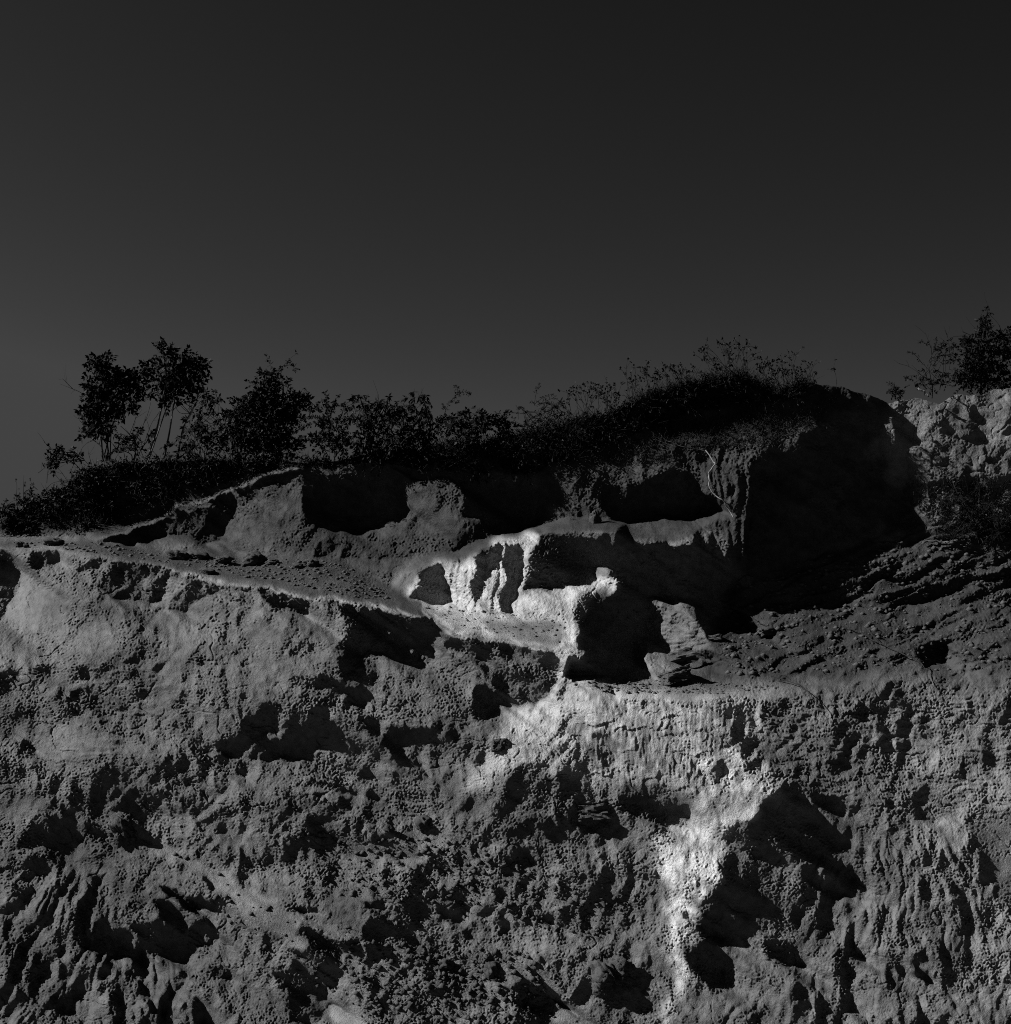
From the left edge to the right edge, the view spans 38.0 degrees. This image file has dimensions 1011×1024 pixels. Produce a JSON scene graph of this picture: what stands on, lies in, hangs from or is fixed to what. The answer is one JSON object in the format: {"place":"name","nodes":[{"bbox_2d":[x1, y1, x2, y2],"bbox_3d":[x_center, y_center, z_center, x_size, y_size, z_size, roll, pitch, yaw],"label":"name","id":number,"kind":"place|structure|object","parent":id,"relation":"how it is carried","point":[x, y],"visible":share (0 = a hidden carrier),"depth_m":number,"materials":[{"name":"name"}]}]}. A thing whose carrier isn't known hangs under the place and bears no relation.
{"place":"outdoors","nodes":[
{"label":"outdoors","id":0,"kind":"place"},
{"bbox_2d":[0,755,343,1023],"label":"foreground mound","id":1,"kind":"object","parent":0,"point":[97,926],"visible":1,"depth_m":28.77,"materials":[{"name":"grey soil"}]},
{"bbox_2d":[106,812,136,847],"bbox_3d":[-7.722,6.441,29.525,0.642,0.774,0.615,-3,-3,-5],"label":"boulder","id":2,"kind":"object","parent":1,"relation":"on","point":[120,830],"visible":1,"depth_m":29.37,"materials":[{"name":"grey stone"}]},
{"bbox_2d":[0,378,903,577],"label":"bank","id":3,"kind":"structure","parent":0,"point":[820,487],"depth_m":33.13,"materials":[{"name":"grey soil"}]},
{"bbox_2d":[0,469,98,530],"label":"shrub","id":4,"kind":"object","parent":3,"relation":"on","point":[4,512],"visible":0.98,"depth_m":34.29,"materials":[{"name":"black plant"}]},
{"bbox_2d":[37,432,93,488],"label":"shrub","id":5,"kind":"object","parent":3,"relation":"on","point":[50,461],"visible":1,"depth_m":34.47,"materials":[{"name":"black plant"}]},
{"bbox_2d":[61,349,159,461],"bbox_3d":[-9.302,-2.482,34.515,2.455,2.604,1.034,0,-8,0],"label":"shrub","id":6,"kind":"object","parent":3,"relation":"on","point":[122,386],"visible":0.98,"depth_m":34.42,"materials":[{"name":"plant"}]},
{"bbox_2d":[104,419,157,460],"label":"shrub","id":7,"kind":"object","parent":3,"relation":"on","point":[134,438],"visible":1,"depth_m":34.35,"materials":[{"name":"black plant"}]},
{"bbox_2d":[129,336,212,465],"bbox_3d":[-7.815,-2.586,34.291,1.982,3.005,0.922,0,-8,0],"label":"tree","id":8,"kind":"object","parent":3,"relation":"on","point":[189,378],"visible":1,"depth_m":34.32,"materials":[{"name":"black plant"}]},
{"bbox_2d":[159,387,243,464],"bbox_3d":[-7.035,-2.003,34.037,2.007,1.841,0.959,0,-8,0],"label":"shrub","id":9,"kind":"object","parent":3,"relation":"on","point":[200,429],"visible":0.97,"depth_m":33.97,"materials":[{"name":"black plant"}]},
{"bbox_2d":[222,350,315,467],"bbox_3d":[-5.433,-2.358,33.884,2.240,2.762,1.185,0,-8,0],"label":"shrub","id":10,"kind":"object","parent":3,"relation":"on","point":[268,404],"visible":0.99,"depth_m":33.72,"materials":[{"name":"black plant"}]},
{"bbox_2d":[294,390,361,467],"bbox_3d":[-4.071,-1.882,33.533,1.593,1.787,0.712,0,-8,0],"label":"shrub","id":11,"kind":"object","parent":3,"relation":"on","point":[323,421],"visible":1,"depth_m":33.49,"materials":[{"name":"black plant"}]},
{"bbox_2d":[339,381,439,468],"bbox_3d":[-2.641,-1.945,33.485,2.320,2.034,0.998,0,-8,0],"label":"shrub","id":12,"kind":"object","parent":3,"relation":"on","point":[391,440],"visible":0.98,"depth_m":33.38,"materials":[{"name":"black plant"}]},
{"bbox_2d":[0,363,819,534],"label":"undergrowth","id":13,"kind":"object","parent":3,"relation":"on","point":[254,467],"depth_m":33.32,"materials":[{"name":"black plant"}]},
{"bbox_2d":[435,385,471,428],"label":"leafy shoot","id":14,"kind":"object","parent":3,"relation":"on","point":[454,397],"visible":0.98,"depth_m":33.34,"materials":[{"name":"black plant"}]},
{"bbox_2d":[431,405,501,455],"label":"shrub","id":15,"kind":"object","parent":3,"relation":"on","point":[465,430],"visible":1,"depth_m":33.05,"materials":[{"name":"black plant"}]},
{"bbox_2d":[487,409,522,451],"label":"shrub","id":16,"kind":"object","parent":3,"relation":"on","point":[505,424],"visible":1,"depth_m":33.08,"materials":[{"name":"black plant"}]},
{"bbox_2d":[511,383,572,455],"bbox_3d":[0.825,-2.076,33.086,1.422,1.724,0.733,0,-8,0],"label":"shrub","id":17,"kind":"object","parent":3,"relation":"on","point":[546,420],"visible":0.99,"depth_m":33.06,"materials":[{"name":"black plant"}]},
{"bbox_2d":[558,381,601,424],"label":"weed clump","id":18,"kind":"object","parent":3,"relation":"on","point":[580,393],"visible":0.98,"depth_m":33.01,"materials":[{"name":"black plant"}]},
{"bbox_2d":[589,509,601,523],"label":"stone","id":19,"kind":"object","parent":3,"relation":"on","point":[594,517],"visible":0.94,"depth_m":32.35,"materials":[{"name":"grey stone"}]},
{"bbox_2d":[590,376,624,413],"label":"weed clump","id":20,"kind":"object","parent":3,"relation":"on","point":[610,389],"visible":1,"depth_m":32.95,"materials":[{"name":"black plant"}]},
{"bbox_2d":[619,356,641,406],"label":"weed clump","id":21,"kind":"object","parent":3,"relation":"on","point":[629,378],"visible":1,"depth_m":33.02,"materials":[{"name":"black plant"}]},
{"bbox_2d":[638,360,669,394],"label":"weed clump","id":22,"kind":"object","parent":3,"relation":"on","point":[645,370],"visible":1,"depth_m":33.03,"materials":[{"name":"black plant"}]},
{"bbox_2d":[657,360,689,385],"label":"weed clump","id":23,"kind":"object","parent":3,"relation":"on","point":[681,369],"visible":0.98,"depth_m":32.93,"materials":[{"name":"black plant"}]},
{"bbox_2d":[683,337,733,381],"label":"weed clump","id":24,"kind":"object","parent":3,"relation":"on","point":[702,349],"visible":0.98,"depth_m":32.87,"materials":[{"name":"black plant"}]},
{"bbox_2d":[705,450,733,516],"bbox_3d":[4.715,-0.647,32.440,0.605,1.541,0.268,-2,-8,15],"label":"root","id":25,"kind":"object","parent":3,"relation":"hanging from","point":[709,482],"visible":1,"depth_m":32.37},
{"bbox_2d":[716,334,762,381],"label":"weed clump","id":26,"kind":"object","parent":3,"relation":"on","point":[735,348],"visible":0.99,"depth_m":32.81,"materials":[{"name":"black plant"}]},
{"bbox_2d":[755,356,780,395],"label":"weed clump","id":27,"kind":"object","parent":3,"relation":"on","point":[770,369],"visible":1,"depth_m":32.86,"materials":[{"name":"black plant"}]},
{"bbox_2d":[776,346,804,389],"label":"weed clump","id":28,"kind":"object","parent":3,"relation":"on","point":[783,371],"visible":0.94,"depth_m":32.84,"materials":[{"name":"black plant"}]},
{"bbox_2d":[579,399,1010,541],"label":"dry grass","id":29,"kind":"structure","parent":3,"relation":"on","point":[732,437],"depth_m":32.96,"materials":[{"name":"plant"}]},
{"bbox_2d":[791,359,820,387],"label":"weed clump","id":30,"kind":"object","parent":3,"relation":"on","point":[805,371],"visible":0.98,"depth_m":32.70,"materials":[{"name":"black plant"}]},
{"bbox_2d":[0,529,1010,1023],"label":"cliff face","id":31,"kind":"object","parent":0,"point":[786,859],"visible":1,"depth_m":28.98},
{"bbox_2d":[142,832,385,1023],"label":"gully sand","id":32,"kind":"structure","parent":31,"relation":"on","point":[331,957],"depth_m":28.03,"materials":[{"name":"grey sand"}]},
{"bbox_2d":[307,964,318,976],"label":"clod","id":33,"kind":"object","parent":32,"relation":"on","point":[314,973],"visible":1,"depth_m":27.92,"materials":[{"name":"grey soil"}]},
{"bbox_2d":[0,538,568,650],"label":"rock ledge","id":34,"kind":"object","parent":31,"relation":"on","point":[401,599],"visible":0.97,"depth_m":31.46,"materials":[{"name":"grey stone"}]},
{"bbox_2d":[15,541,23,547],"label":"clod","id":35,"kind":"object","parent":34,"relation":"on","point":[19,544],"visible":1,"depth_m":32.90,"materials":[{"name":"grey soil"}]},
{"bbox_2d":[43,537,64,545],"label":"clod","id":36,"kind":"object","parent":34,"relation":"on","point":[48,541],"visible":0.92,"depth_m":33.00,"materials":[{"name":"grey soil"}]},
{"bbox_2d":[165,549,189,559],"bbox_3d":[-7.267,0.988,32.511,0.568,0.314,0.535,3,-14,29],"label":"clod","id":37,"kind":"object","parent":34,"relation":"on","point":[177,555],"visible":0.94,"depth_m":32.37,"materials":[{"name":"grey soil"}]},
{"bbox_2d":[187,550,209,559],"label":"clod","id":38,"kind":"object","parent":34,"relation":"on","point":[196,554],"visible":0.99,"depth_m":32.45,"materials":[{"name":"grey soil"}]},
{"bbox_2d":[198,567,215,574],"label":"clod","id":39,"kind":"object","parent":34,"relation":"on","point":[205,570],"visible":1,"depth_m":31.49,"materials":[{"name":"grey soil"}]},
{"bbox_2d":[213,555,234,563],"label":"clod","id":40,"kind":"object","parent":34,"relation":"on","point":[224,559],"visible":0.93,"depth_m":32.33,"materials":[{"name":"grey soil"}]},
{"bbox_2d":[241,550,266,565],"bbox_3d":[-5.633,1.055,32.711,0.460,0.432,0.564,-6,-10,36],"label":"clod","id":41,"kind":"object","parent":34,"relation":"on","point":[253,558],"visible":0.98,"depth_m":32.55,"materials":[{"name":"grey soil"}]},
{"bbox_2d":[265,559,278,564],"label":"clod","id":42,"kind":"object","parent":34,"relation":"on","point":[270,561],"visible":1,"depth_m":32.48,"materials":[{"name":"grey soil"}]},
{"bbox_2d":[293,563,302,568],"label":"clod","id":43,"kind":"object","parent":34,"relation":"on","point":[297,565],"visible":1,"depth_m":32.14,"materials":[{"name":"grey soil"}]},
{"bbox_2d":[302,558,318,566],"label":"clod","id":44,"kind":"object","parent":34,"relation":"on","point":[309,562],"visible":1,"depth_m":32.19,"materials":[{"name":"grey soil"}]},
{"bbox_2d":[383,824,392,831],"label":"clod","id":45,"kind":"object","parent":31,"relation":"on","point":[388,828],"visible":1,"depth_m":28.93,"materials":[{"name":"grey soil"}]},
{"bbox_2d":[415,815,431,832],"bbox_3d":[-1.629,6.208,29.127,0.352,0.389,0.332,-6,0,18],"label":"clod","id":46,"kind":"object","parent":31,"relation":"on","point":[422,823],"visible":1,"depth_m":29.04,"materials":[{"name":"grey soil"}]},
{"bbox_2d":[436,958,454,969],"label":"clod","id":47,"kind":"object","parent":31,"relation":"on","point":[445,964],"visible":1,"depth_m":28.04,"materials":[{"name":"grey soil"}]},
{"bbox_2d":[483,961,498,980],"bbox_3d":[-0.283,8.764,28.069,0.311,0.365,0.345,4,-9,-24],"label":"clod","id":48,"kind":"object","parent":31,"relation":"on","point":[490,970],"visible":1,"depth_m":27.98,"materials":[{"name":"grey soil"}]},
{"bbox_2d":[491,738,506,751],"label":"stone","id":49,"kind":"object","parent":31,"relation":"on","point":[499,744],"visible":1,"depth_m":29.00,"materials":[{"name":"grey stone"}]},
{"bbox_2d":[12,540,1010,1023],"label":"rubble","id":50,"kind":"object","parent":31,"relation":"on","point":[528,874],"visible":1,"depth_m":29.00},
{"bbox_2d":[577,802,609,822],"bbox_3d":[1.701,5.926,29.005,0.701,0.470,0.590,1,-19,-5],"label":"boulder","id":51,"kind":"object","parent":31,"relation":"on","point":[596,812],"visible":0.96,"depth_m":28.77,"materials":[{"name":"grey stone"}]},
{"bbox_2d":[588,954,635,999],"bbox_3d":[1.968,8.877,27.934,1.005,0.928,0.781,5,-10,-33],"label":"boulder","id":52,"kind":"object","parent":31,"relation":"on","point":[610,976],"visible":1,"depth_m":27.71,"materials":[{"name":"grey stone"}]},
{"bbox_2d":[0,0,1010,524],"label":"sky","id":53,"kind":"structure","parent":0,"point":[494,200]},
{"bbox_2d":[663,476,1010,699],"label":"hillside","id":54,"kind":"structure","parent":0,"point":[912,535],"depth_m":32.21,"materials":[{"name":"grey soil"}]},
{"bbox_2d":[388,519,745,693],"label":"rock outcrop","id":55,"kind":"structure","parent":54,"relation":"on","point":[631,608],"depth_m":31.81,"materials":[{"name":"grey stone"}]},
{"bbox_2d":[657,664,692,685],"bbox_3d":[3.507,3.396,30.362,0.662,0.376,0.580,-7,-16,-23],"label":"slab","id":56,"kind":"object","parent":54,"relation":"on","point":[675,675],"depth_m":30.15,"materials":[{"name":"grey stone"}]},
{"bbox_2d":[668,645,711,667],"bbox_3d":[3.977,3.162,31.690,1.085,0.628,0.951,-8,-12,2],"label":"boulder","id":57,"kind":"object","parent":54,"relation":"on","point":[684,656],"visible":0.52,"depth_m":31.29,"materials":[{"name":"grey stone"}]},
{"bbox_2d":[708,634,722,640],"bbox_3d":[4.473,2.690,31.330,0.326,0.162,0.274,-1,-20,14],"label":"slab","id":58,"kind":"object","parent":54,"relation":"on","point":[717,637],"depth_m":31.22,"materials":[{"name":"grey stone"}]},
{"bbox_2d":[755,627,773,636],"bbox_3d":[5.639,2.567,31.870,0.394,0.253,0.332,-6,2,-20],"label":"slab","id":59,"kind":"object","parent":54,"relation":"on","point":[761,632],"depth_m":31.74,"materials":[{"name":"grey stone"}]},
{"bbox_2d":[771,671,832,736],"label":"twig","id":60,"kind":"object","parent":54,"relation":"on","point":[804,689],"visible":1,"depth_m":29.67,"materials":[{"name":"black wood"}]},
{"bbox_2d":[842,625,933,698],"bbox_3d":[8.333,3.139,30.847,1.005,1.602,2.349,6,-10,-35],"label":"twig","id":61,"kind":"object","parent":54,"relation":"on","point":[892,649],"visible":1,"depth_m":30.79,"materials":[{"name":"black wood"}]},
{"bbox_2d":[921,536,965,543],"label":"branch","id":62,"kind":"object","parent":54,"relation":"on","point":[937,541],"visible":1,"depth_m":33.04,"materials":[{"name":"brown wood"}]},
{"bbox_2d":[922,451,1010,547],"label":"shrub","id":63,"kind":"object","parent":54,"relation":"on","point":[962,501],"visible":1,"depth_m":32.73,"materials":[{"name":"black plant"}]},
{"bbox_2d":[874,388,1010,486],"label":"bluff","id":64,"kind":"structure","parent":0,"point":[963,437],"depth_m":33.24,"materials":[{"name":"grey stone"}]},
{"bbox_2d":[886,381,904,399],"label":"shrub","id":65,"kind":"object","parent":64,"relation":"on","point":[894,389],"visible":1,"depth_m":33.45,"materials":[{"name":"black plant"}]},
{"bbox_2d":[894,326,967,397],"bbox_3d":[9.752,-3.420,33.601,1.702,1.659,0.549,-1,-8,9],"label":"shrub","id":66,"kind":"object","parent":64,"relation":"on","point":[930,380],"visible":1,"depth_m":33.56,"materials":[{"name":"black plant"}]},
{"bbox_2d":[948,299,1010,394],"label":"shrub","id":67,"kind":"object","parent":64,"relation":"on","point":[981,364],"visible":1,"depth_m":33.84,"materials":[{"name":"black plant"}]}
]}

